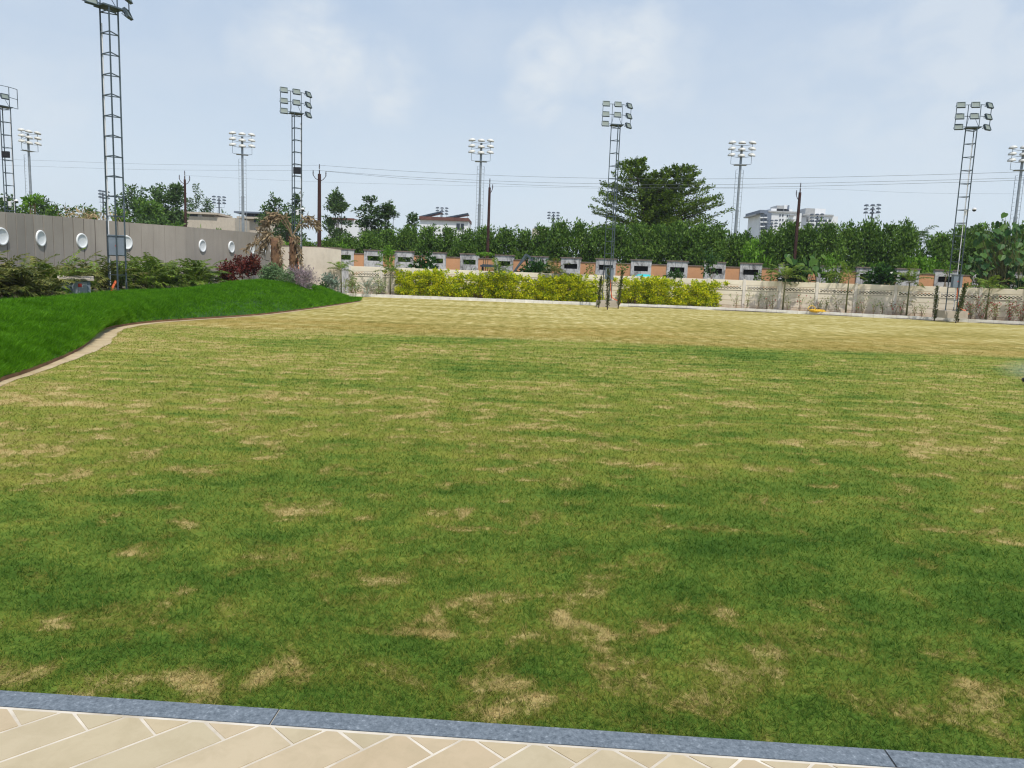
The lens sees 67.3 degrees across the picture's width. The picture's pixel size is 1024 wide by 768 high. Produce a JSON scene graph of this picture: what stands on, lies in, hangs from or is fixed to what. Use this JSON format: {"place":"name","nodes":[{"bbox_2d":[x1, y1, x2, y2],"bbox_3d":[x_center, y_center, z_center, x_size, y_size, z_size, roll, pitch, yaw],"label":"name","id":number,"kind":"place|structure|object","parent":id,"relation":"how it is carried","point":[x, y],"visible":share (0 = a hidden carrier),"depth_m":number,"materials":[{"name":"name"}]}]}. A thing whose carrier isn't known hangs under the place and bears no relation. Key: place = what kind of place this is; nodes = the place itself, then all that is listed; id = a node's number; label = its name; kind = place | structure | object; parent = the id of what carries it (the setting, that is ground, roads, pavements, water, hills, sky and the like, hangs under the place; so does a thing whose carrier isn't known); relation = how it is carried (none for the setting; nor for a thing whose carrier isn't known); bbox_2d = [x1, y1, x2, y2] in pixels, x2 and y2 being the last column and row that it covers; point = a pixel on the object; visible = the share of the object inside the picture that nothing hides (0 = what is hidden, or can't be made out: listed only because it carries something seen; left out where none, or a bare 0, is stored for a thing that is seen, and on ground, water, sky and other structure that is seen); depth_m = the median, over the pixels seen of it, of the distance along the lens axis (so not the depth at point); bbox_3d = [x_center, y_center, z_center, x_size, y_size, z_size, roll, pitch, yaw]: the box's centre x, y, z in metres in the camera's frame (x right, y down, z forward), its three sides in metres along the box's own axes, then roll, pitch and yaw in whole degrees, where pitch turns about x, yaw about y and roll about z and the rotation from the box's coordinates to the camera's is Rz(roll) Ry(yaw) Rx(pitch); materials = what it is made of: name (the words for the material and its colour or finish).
{"place":"outdoors","nodes":[
{"label":"outdoors","id":0,"kind":"place"},
{"bbox_2d":[0,278,361,381],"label":"mound","id":1,"kind":"object","parent":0,"point":[24,370],"visible":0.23,"depth_m":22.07,"materials":[{"name":"plant"}]},
{"bbox_2d":[57,275,93,293],"bbox_3d":[-13.086,-2.880,23.087,0.950,0.726,0.601,-2,9,-30],"label":"meter cabinet","id":2,"kind":"object","parent":1,"relation":"on","point":[81,286],"visible":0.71,"depth_m":22.93,"materials":[{"name":"metal"}]},
{"bbox_2d":[237,252,262,279],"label":"red shrub","id":3,"kind":"object","parent":1,"relation":"on","point":[251,265],"visible":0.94,"depth_m":36.43,"materials":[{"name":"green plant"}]},
{"bbox_2d":[239,228,285,279],"bbox_3d":[-12.348,-6.238,38.519,2.364,3.125,0.970,3,8,6],"label":"dead palm","id":4,"kind":"object","parent":1,"relation":"on","point":[276,242],"visible":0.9,"depth_m":38.35,"materials":[{"name":"plant"}]},
{"bbox_2d":[257,261,295,282],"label":"silver shrub","id":5,"kind":"object","parent":1,"relation":"on","point":[270,272],"visible":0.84,"depth_m":34.02,"materials":[{"name":"grey plant"}]},
{"bbox_2d":[285,264,319,288],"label":"lilac shrub","id":6,"kind":"object","parent":1,"relation":"on","point":[304,277],"visible":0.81,"depth_m":34.99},
{"bbox_2d":[0,301,361,385],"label":"soil path","id":7,"kind":"structure","parent":0,"point":[100,340],"depth_m":13.91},
{"bbox_2d":[187,212,249,231],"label":"building","id":8,"kind":"structure","parent":0,"point":[207,220],"depth_m":110.14,"materials":[{"name":"paint"}]},
{"bbox_2d":[0,709,864,767],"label":"terrace","id":9,"kind":"structure","parent":0,"point":[324,749],"depth_m":2.30,"materials":[{"name":"stone"}]},
{"bbox_2d":[419,211,471,245],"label":"house","id":10,"kind":"structure","parent":0,"point":[455,221],"depth_m":147.27,"materials":[{"name":"paint"}]},
{"bbox_2d":[0,707,895,767],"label":"terrace base","id":11,"kind":"object","parent":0,"point":[210,727],"depth_m":2.35,"materials":[{"name":"concrete"}]},
{"bbox_2d":[0,296,1023,759],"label":"lawn","id":12,"kind":"structure","parent":0,"point":[750,328],"depth_m":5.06,"materials":[{"name":"plant"}]},
{"bbox_2d":[935,102,993,318],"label":"floodlight tower","id":13,"kind":"structure","parent":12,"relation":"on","point":[956,280],"depth_m":41.12,"materials":[{"name":"metal"}]},
{"bbox_2d":[0,0,1023,266],"label":"sky","id":14,"kind":"structure","parent":0,"point":[832,91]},
{"bbox_2d":[596,101,632,307],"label":"floodlight tower","id":15,"kind":"structure","parent":0,"point":[613,304],"depth_m":45.30,"materials":[{"name":"metal"}]},
{"bbox_2d":[359,273,1021,311],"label":"earth bank","id":16,"kind":"structure","parent":0,"point":[809,291],"depth_m":47.45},
{"bbox_2d":[406,250,438,268],"bbox_3d":[-5.966,-7.768,51.920,2.438,2.574,2.124,2,8,0],"label":"frangipani","id":17,"kind":"object","parent":16,"relation":"on","point":[420,263],"visible":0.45,"depth_m":51.61,"materials":[{"name":"green plant"}]},
{"bbox_2d":[516,256,554,277],"bbox_3d":[1.561,-7.410,51.479,2.819,2.371,2.373,2,8,0],"label":"frangipani","id":18,"kind":"object","parent":16,"relation":"on","point":[538,266],"visible":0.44,"depth_m":51.03,"materials":[{"name":"green plant"}]},
{"bbox_2d":[341,249,1023,296],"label":"compound wall","id":19,"kind":"structure","parent":16,"relation":"on","point":[743,271],"depth_m":53.06,"materials":[{"name":"concrete"}]},
{"bbox_2d":[862,262,902,292],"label":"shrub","id":20,"kind":"object","parent":16,"relation":"on","point":[883,275],"visible":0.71,"depth_m":47.63,"materials":[{"name":"green plant"}]},
{"bbox_2d":[965,251,1000,289],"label":"leaf tree","id":21,"kind":"object","parent":16,"relation":"on","point":[983,267],"visible":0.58,"depth_m":45.27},
{"bbox_2d":[1004,223,1023,296],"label":"leaf tree","id":22,"kind":"object","parent":16,"relation":"on","point":[1018,280],"visible":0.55,"depth_m":44.87,"materials":[{"name":"plant"}]},
{"label":"ground","id":23,"kind":"structure","parent":0,"visible":0},
{"bbox_2d":[0,85,17,212],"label":"floodlight tower","id":24,"kind":"structure","parent":23,"relation":"on","point":[5,154],"depth_m":45.21,"materials":[{"name":"metal"}]},
{"bbox_2d":[17,128,41,212],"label":"floodlight mast","id":25,"kind":"object","parent":23,"relation":"on","point":[28,137],"visible":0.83,"depth_m":98.23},
{"bbox_2d":[0,285,190,298],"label":"planting bed","id":26,"kind":"object","parent":23,"relation":"on","point":[96,291],"depth_m":31.65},
{"bbox_2d":[0,250,38,298],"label":"palm clump","id":27,"kind":"object","parent":26,"relation":"on","point":[3,279],"visible":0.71,"depth_m":20.41,"materials":[{"name":"plant"}]},
{"bbox_2d":[0,254,87,298],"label":"palm clump","id":28,"kind":"object","parent":26,"relation":"on","point":[34,285],"visible":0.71,"depth_m":21.07,"materials":[{"name":"plant"}]},
{"bbox_2d":[6,247,98,296],"bbox_3d":[-14.185,-3.256,23.216,3.586,1.890,3.288,2,8,0],"label":"palm clump","id":29,"kind":"object","parent":26,"relation":"on","point":[70,273],"visible":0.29,"depth_m":23.00,"materials":[{"name":"plant"}]},
{"bbox_2d":[61,250,147,291],"bbox_3d":[-14.723,-3.834,27.292,3.561,1.831,3.296,2,8,0],"label":"palm clump","id":30,"kind":"object","parent":26,"relation":"on","point":[99,281],"visible":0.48,"depth_m":27.30,"materials":[{"name":"plant"}]},
{"bbox_2d":[82,0,133,290],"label":"floodlight tower","id":31,"kind":"structure","parent":26,"relation":"on","point":[116,245],"depth_m":26.68,"materials":[{"name":"metal"}]},
{"bbox_2d":[96,254,177,288],"bbox_3d":[-14.423,-4.085,29.324,3.656,1.582,3.146,2,8,0],"label":"palm clump","id":32,"kind":"object","parent":26,"relation":"on","point":[142,281],"visible":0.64,"depth_m":29.23,"materials":[{"name":"plant"}]},
{"bbox_2d":[122,252,194,289],"bbox_3d":[-14.162,-4.399,30.674,3.043,1.837,3.773,-3,10,-36],"label":"palm clump","id":33,"kind":"object","parent":26,"relation":"on","point":[152,262],"visible":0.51,"depth_m":30.41,"materials":[{"name":"plant"}]},
{"bbox_2d":[147,260,222,287],"bbox_3d":[-13.739,-4.472,32.409,3.282,1.508,2.633,-2,9,-26],"label":"palm clump","id":34,"kind":"object","parent":26,"relation":"on","point":[180,279],"visible":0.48,"depth_m":32.31,"materials":[{"name":"plant"}]},
{"bbox_2d":[179,258,231,285],"bbox_3d":[-13.502,-4.699,33.239,2.965,1.489,2.624,2,8,0],"label":"palm clump","id":35,"kind":"object","parent":26,"relation":"on","point":[201,264],"visible":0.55,"depth_m":32.98,"materials":[{"name":"plant"}]},
{"bbox_2d":[254,208,321,274],"bbox_3d":[-11.974,-7.183,41.103,3.804,4.288,1.784,2,8,0],"label":"dead palm","id":36,"kind":"object","parent":26,"relation":"on","point":[294,241],"visible":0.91,"depth_m":40.81,"materials":[{"name":"plant"}]},
{"bbox_2d":[279,86,311,281],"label":"floodlight tower","id":37,"kind":"structure","parent":26,"relation":"on","point":[297,170],"depth_m":43.57,"materials":[{"name":"metal"}]},
{"bbox_2d":[111,183,150,221],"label":"tree","id":38,"kind":"object","parent":23,"relation":"on","point":[129,206],"visible":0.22,"depth_m":75.89,"materials":[{"name":"green plant"}]},
{"bbox_2d":[0,212,272,288],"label":"boundary wall","id":39,"kind":"structure","parent":23,"relation":"on","point":[41,237],"depth_m":32.05,"materials":[{"name":"grey paint"}]},
{"bbox_2d":[132,196,179,224],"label":"tree","id":40,"kind":"object","parent":23,"relation":"on","point":[148,208],"visible":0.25,"depth_m":68.65,"materials":[{"name":"green plant"}]},
{"bbox_2d":[132,182,180,223],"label":"tree","id":41,"kind":"object","parent":23,"relation":"on","point":[157,195],"visible":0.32,"depth_m":73.86,"materials":[{"name":"green plant"}]},
{"bbox_2d":[160,181,189,225],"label":"tree","id":42,"kind":"object","parent":23,"relation":"on","point":[176,194],"visible":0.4,"depth_m":74.94,"materials":[{"name":"green plant"}]},
{"bbox_2d":[229,131,254,231],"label":"floodlight mast","id":43,"kind":"object","parent":23,"relation":"on","point":[241,145],"visible":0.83,"depth_m":94.31,"materials":[{"name":"metal"}]},
{"bbox_2d":[253,191,289,240],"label":"tree","id":44,"kind":"object","parent":23,"relation":"on","point":[275,201],"visible":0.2,"depth_m":82.14,"materials":[{"name":"green plant"}]},
{"bbox_2d":[273,207,310,244],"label":"tree","id":45,"kind":"object","parent":23,"relation":"on","point":[284,235],"visible":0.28,"depth_m":73.63,"materials":[{"name":"green plant"}]},
{"bbox_2d":[321,186,352,242],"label":"tree","id":46,"kind":"object","parent":23,"relation":"on","point":[335,205],"visible":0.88,"depth_m":85.98,"materials":[{"name":"green plant"}]},
{"bbox_2d":[348,229,381,260],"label":"hedge tree","id":47,"kind":"object","parent":23,"relation":"on","point":[369,241],"visible":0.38,"depth_m":60.03,"materials":[{"name":"green plant"}]},
{"bbox_2d":[351,194,389,241],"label":"tree","id":48,"kind":"object","parent":23,"relation":"on","point":[367,222],"visible":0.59,"depth_m":70.17,"materials":[{"name":"green plant"}]},
{"bbox_2d":[376,199,399,238],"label":"tree","id":49,"kind":"object","parent":23,"relation":"on","point":[388,210],"visible":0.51,"depth_m":70.34,"materials":[{"name":"green plant"}]},
{"bbox_2d":[388,223,424,261],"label":"hedge tree","id":50,"kind":"object","parent":23,"relation":"on","point":[405,238],"visible":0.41,"depth_m":60.55,"materials":[{"name":"green plant"}]},
{"bbox_2d":[407,223,442,262],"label":"hedge tree","id":51,"kind":"object","parent":23,"relation":"on","point":[428,235],"visible":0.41,"depth_m":60.25,"materials":[{"name":"green plant"}]},
{"bbox_2d":[429,224,468,263],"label":"hedge tree","id":52,"kind":"object","parent":23,"relation":"on","point":[447,238],"visible":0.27,"depth_m":60.47,"materials":[{"name":"green plant"}]},
{"bbox_2d":[447,226,484,264],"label":"hedge tree","id":53,"kind":"object","parent":23,"relation":"on","point":[466,242],"visible":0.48,"depth_m":59.21,"materials":[{"name":"green plant"}]},
{"bbox_2d":[468,138,493,230],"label":"floodlight mast","id":54,"kind":"object","parent":23,"relation":"on","point":[481,153],"visible":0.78,"depth_m":92.14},
{"bbox_2d":[472,224,507,264],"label":"hedge tree","id":55,"kind":"object","parent":23,"relation":"on","point":[482,234],"visible":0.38,"depth_m":59.70,"materials":[{"name":"green plant"}]},
{"bbox_2d":[490,224,523,265],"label":"hedge tree","id":56,"kind":"object","parent":23,"relation":"on","point":[505,235],"visible":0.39,"depth_m":59.60,"materials":[{"name":"green plant"}]},
{"bbox_2d":[0,690,1023,767],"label":"kerb","id":57,"kind":"structure","parent":23,"relation":"on","point":[533,734],"depth_m":2.42,"materials":[{"name":"grey stone"}]},
{"bbox_2d":[501,227,540,265],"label":"hedge tree","id":58,"kind":"object","parent":23,"relation":"on","point":[523,236],"visible":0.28,"depth_m":59.56,"materials":[{"name":"green plant"}]},
{"bbox_2d":[528,222,559,257],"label":"hedge tree","id":59,"kind":"object","parent":23,"relation":"on","point":[541,235],"visible":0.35,"depth_m":58.89,"materials":[{"name":"green plant"}]},
{"bbox_2d":[533,216,577,260],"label":"hedge tree","id":60,"kind":"object","parent":23,"relation":"on","point":[559,233],"visible":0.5,"depth_m":57.70,"materials":[{"name":"green plant"}]},
{"bbox_2d":[560,217,600,261],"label":"hedge tree","id":61,"kind":"object","parent":23,"relation":"on","point":[581,233],"visible":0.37,"depth_m":58.19,"materials":[{"name":"green plant"}]},
{"bbox_2d":[578,221,619,261],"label":"hedge tree","id":62,"kind":"object","parent":23,"relation":"on","point":[595,240],"visible":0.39,"depth_m":57.29,"materials":[{"name":"green plant"}]},
{"bbox_2d":[595,220,641,262],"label":"hedge tree","id":63,"kind":"object","parent":23,"relation":"on","point":[620,232],"visible":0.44,"depth_m":57.12,"materials":[{"name":"green plant"}]},
{"bbox_2d":[617,220,656,263],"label":"hedge tree","id":64,"kind":"object","parent":23,"relation":"on","point":[639,234],"visible":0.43,"depth_m":57.28,"materials":[{"name":"green plant"}]},
{"bbox_2d":[640,222,673,263],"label":"hedge tree","id":65,"kind":"object","parent":23,"relation":"on","point":[660,232],"visible":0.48,"depth_m":56.93,"materials":[{"name":"green plant"}]},
{"bbox_2d":[588,155,734,262],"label":"layered tree","id":66,"kind":"object","parent":23,"relation":"on","point":[656,202],"visible":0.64,"depth_m":65.58,"materials":[{"name":"green plant"}]},
{"bbox_2d":[660,219,704,263],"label":"hedge tree","id":67,"kind":"object","parent":23,"relation":"on","point":[679,240],"visible":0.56,"depth_m":56.04,"materials":[{"name":"green plant"}]},
{"bbox_2d":[345,293,1023,324],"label":"kerb","id":68,"kind":"structure","parent":23,"relation":"on","point":[709,308],"depth_m":48.08,"materials":[{"name":"white paint"}]},
{"bbox_2d":[674,220,716,265],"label":"hedge tree","id":69,"kind":"object","parent":23,"relation":"on","point":[702,233],"visible":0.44,"depth_m":55.13,"materials":[{"name":"green plant"}]},
{"bbox_2d":[695,221,739,266],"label":"hedge tree","id":70,"kind":"object","parent":23,"relation":"on","point":[719,235],"visible":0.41,"depth_m":55.00,"materials":[{"name":"green plant"}]},
{"bbox_2d":[719,230,748,266],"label":"hedge tree","id":71,"kind":"object","parent":23,"relation":"on","point":[737,240],"visible":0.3,"depth_m":55.20,"materials":[{"name":"green plant"}]},
{"bbox_2d":[728,140,756,233],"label":"floodlight mast","id":72,"kind":"object","parent":23,"relation":"on","point":[741,155],"visible":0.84,"depth_m":87.24,"materials":[{"name":"metal"}]},
{"bbox_2d":[738,235,771,267],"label":"bright bush","id":73,"kind":"object","parent":23,"relation":"on","point":[750,254],"visible":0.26,"depth_m":53.30,"materials":[{"name":"green plant"}]},
{"bbox_2d":[743,205,801,245],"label":"apartment building","id":74,"kind":"structure","parent":23,"relation":"on","point":[758,218],"depth_m":342.84,"materials":[{"name":"paint"}]},
{"bbox_2d":[753,225,791,267],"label":"hedge tree","id":75,"kind":"object","parent":23,"relation":"on","point":[766,238],"visible":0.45,"depth_m":54.22,"materials":[{"name":"green plant"}]},
{"bbox_2d":[765,220,810,268],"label":"hedge tree","id":76,"kind":"object","parent":23,"relation":"on","point":[788,234],"visible":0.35,"depth_m":54.22,"materials":[{"name":"green plant"}]},
{"bbox_2d":[785,221,832,268],"bbox_3d":[20.913,-8.327,54.501,3.564,6.453,3.702,-5,10,-41],"label":"hedge tree","id":77,"kind":"object","parent":23,"relation":"on","point":[808,236],"visible":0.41,"depth_m":53.76,"materials":[{"name":"green plant"}]},
{"bbox_2d":[800,208,837,231],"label":"apartment building","id":78,"kind":"structure","parent":23,"relation":"on","point":[806,215],"depth_m":352.62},
{"bbox_2d":[807,217,851,270],"bbox_3d":[22.199,-8.408,54.519,3.703,6.712,3.660,6,9,27],"label":"hedge tree","id":79,"kind":"object","parent":23,"relation":"on","point":[830,234],"visible":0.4,"depth_m":53.74,"materials":[{"name":"green plant"}]},
{"bbox_2d":[827,218,874,270],"bbox_3d":[23.771,-8.431,55.009,3.702,6.742,3.564,2,8,2],"label":"hedge tree","id":80,"kind":"object","parent":23,"relation":"on","point":[851,234],"visible":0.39,"depth_m":54.19,"materials":[{"name":"green plant"}]},
{"bbox_2d":[845,214,884,270],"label":"hedge tree","id":81,"kind":"object","parent":23,"relation":"on","point":[867,228],"visible":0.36,"depth_m":54.02,"materials":[{"name":"green plant"}]},
{"bbox_2d":[861,221,914,269],"bbox_3d":[26.404,-8.187,54.200,3.840,6.684,3.163,7,9,30],"label":"hedge tree","id":82,"kind":"object","parent":23,"relation":"on","point":[888,243],"visible":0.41,"depth_m":53.46,"materials":[{"name":"green plant"}]},
{"bbox_2d":[885,217,924,270],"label":"hedge tree","id":83,"kind":"object","parent":23,"relation":"on","point":[910,234],"visible":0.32,"depth_m":53.69,"materials":[{"name":"green plant"}]},
{"bbox_2d":[910,229,960,271],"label":"hedge tree","id":84,"kind":"object","parent":23,"relation":"on","point":[940,246],"visible":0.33,"depth_m":52.56,"materials":[{"name":"green plant"}]},
{"bbox_2d":[941,224,981,274],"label":"hedge tree","id":85,"kind":"object","parent":23,"relation":"on","point":[968,237],"visible":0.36,"depth_m":52.68,"materials":[{"name":"green plant"}]},
{"bbox_2d":[955,221,1005,273],"bbox_3d":[32.150,-7.885,53.245,3.264,6.748,3.580,0,8,-12],"label":"hedge tree","id":86,"kind":"object","parent":23,"relation":"on","point":[980,228],"visible":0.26,"depth_m":52.39,"materials":[{"name":"green plant"}]},
{"bbox_2d":[968,212,1023,296],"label":"leaf tree","id":87,"kind":"object","parent":23,"relation":"on","point":[1002,253],"visible":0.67,"depth_m":45.30,"materials":[{"name":"plant"}]},
{"bbox_2d":[1007,145,1023,230],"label":"floodlight mast","id":88,"kind":"object","parent":23,"relation":"on","point":[1021,170],"visible":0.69,"depth_m":84.40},
{"label":"flower bed","id":89,"kind":"structure","parent":0,"visible":0},
{"bbox_2d":[280,245,341,291],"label":"corner wall","id":90,"kind":"structure","parent":89,"relation":"on","point":[317,258],"depth_m":50.31,"materials":[{"name":"beige paint"}]},
{"bbox_2d":[382,269,431,295],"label":"yellow bush","id":91,"kind":"object","parent":89,"relation":"on","point":[410,286],"visible":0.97,"depth_m":49.57,"materials":[{"name":"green plant"}]},
{"bbox_2d":[413,267,458,296],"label":"yellow bush","id":92,"kind":"object","parent":89,"relation":"on","point":[434,288],"visible":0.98,"depth_m":49.54,"materials":[{"name":"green plant"}]},
{"bbox_2d":[437,274,470,296],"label":"yellow bush","id":93,"kind":"object","parent":89,"relation":"on","point":[454,289],"visible":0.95,"depth_m":49.52,"materials":[{"name":"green plant"}]},
{"bbox_2d":[458,271,506,298],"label":"yellow bush","id":94,"kind":"object","parent":89,"relation":"on","point":[480,283],"visible":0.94,"depth_m":49.48,"materials":[{"name":"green plant"}]},
{"bbox_2d":[479,270,522,298],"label":"yellow bush","id":95,"kind":"object","parent":89,"relation":"on","point":[500,280],"visible":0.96,"depth_m":49.32,"materials":[{"name":"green plant"}]},
{"bbox_2d":[510,276,553,299],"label":"yellow bush","id":96,"kind":"object","parent":89,"relation":"on","point":[525,291],"visible":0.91,"depth_m":49.32,"materials":[{"name":"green plant"}]},
{"bbox_2d":[525,274,574,300],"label":"yellow bush","id":97,"kind":"object","parent":89,"relation":"on","point":[548,285],"visible":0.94,"depth_m":49.27,"materials":[{"name":"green plant"}]},
{"bbox_2d":[554,273,597,301],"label":"yellow bush","id":98,"kind":"object","parent":89,"relation":"on","point":[567,283],"visible":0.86,"depth_m":49.25,"materials":[{"name":"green plant"}]},
{"bbox_2d":[572,279,606,301],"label":"yellow bush","id":99,"kind":"object","parent":89,"relation":"on","point":[590,291],"visible":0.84,"depth_m":49.23,"materials":[{"name":"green plant"}]},
{"bbox_2d":[613,276,660,303],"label":"yellow bush","id":100,"kind":"object","parent":89,"relation":"on","point":[631,292],"visible":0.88,"depth_m":49.09,"materials":[{"name":"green plant"}]},
{"bbox_2d":[631,274,675,304],"bbox_3d":[9.041,-5.935,49.189,2.917,2.162,1.698,2,8,-3],"label":"yellow bush","id":101,"kind":"object","parent":89,"relation":"on","point":[654,285],"visible":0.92,"depth_m":48.90,"materials":[{"name":"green plant"}]},
{"bbox_2d":[662,281,707,305],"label":"yellow bush","id":102,"kind":"object","parent":89,"relation":"on","point":[677,291],"visible":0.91,"depth_m":48.78,"materials":[{"name":"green plant"}]},
{"bbox_2d":[348,265,1023,321],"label":"precast wall","id":103,"kind":"structure","parent":89,"relation":"on","point":[727,302],"depth_m":47.53,"materials":[{"name":"concrete"}]},
{"bbox_2d":[678,278,729,306],"bbox_3d":[12.138,-5.711,48.881,3.271,1.998,1.514,3,8,9],"label":"yellow bush","id":104,"kind":"object","parent":89,"relation":"on","point":[702,294],"visible":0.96,"depth_m":48.57,"materials":[{"name":"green plant"}]},
{"bbox_2d":[759,262,811,309],"bbox_3d":[16.834,-5.961,47.515,3.154,3.113,2.477,8,10,37],"label":"areca palm","id":105,"kind":"object","parent":89,"relation":"on","point":[787,271],"visible":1,"depth_m":47.37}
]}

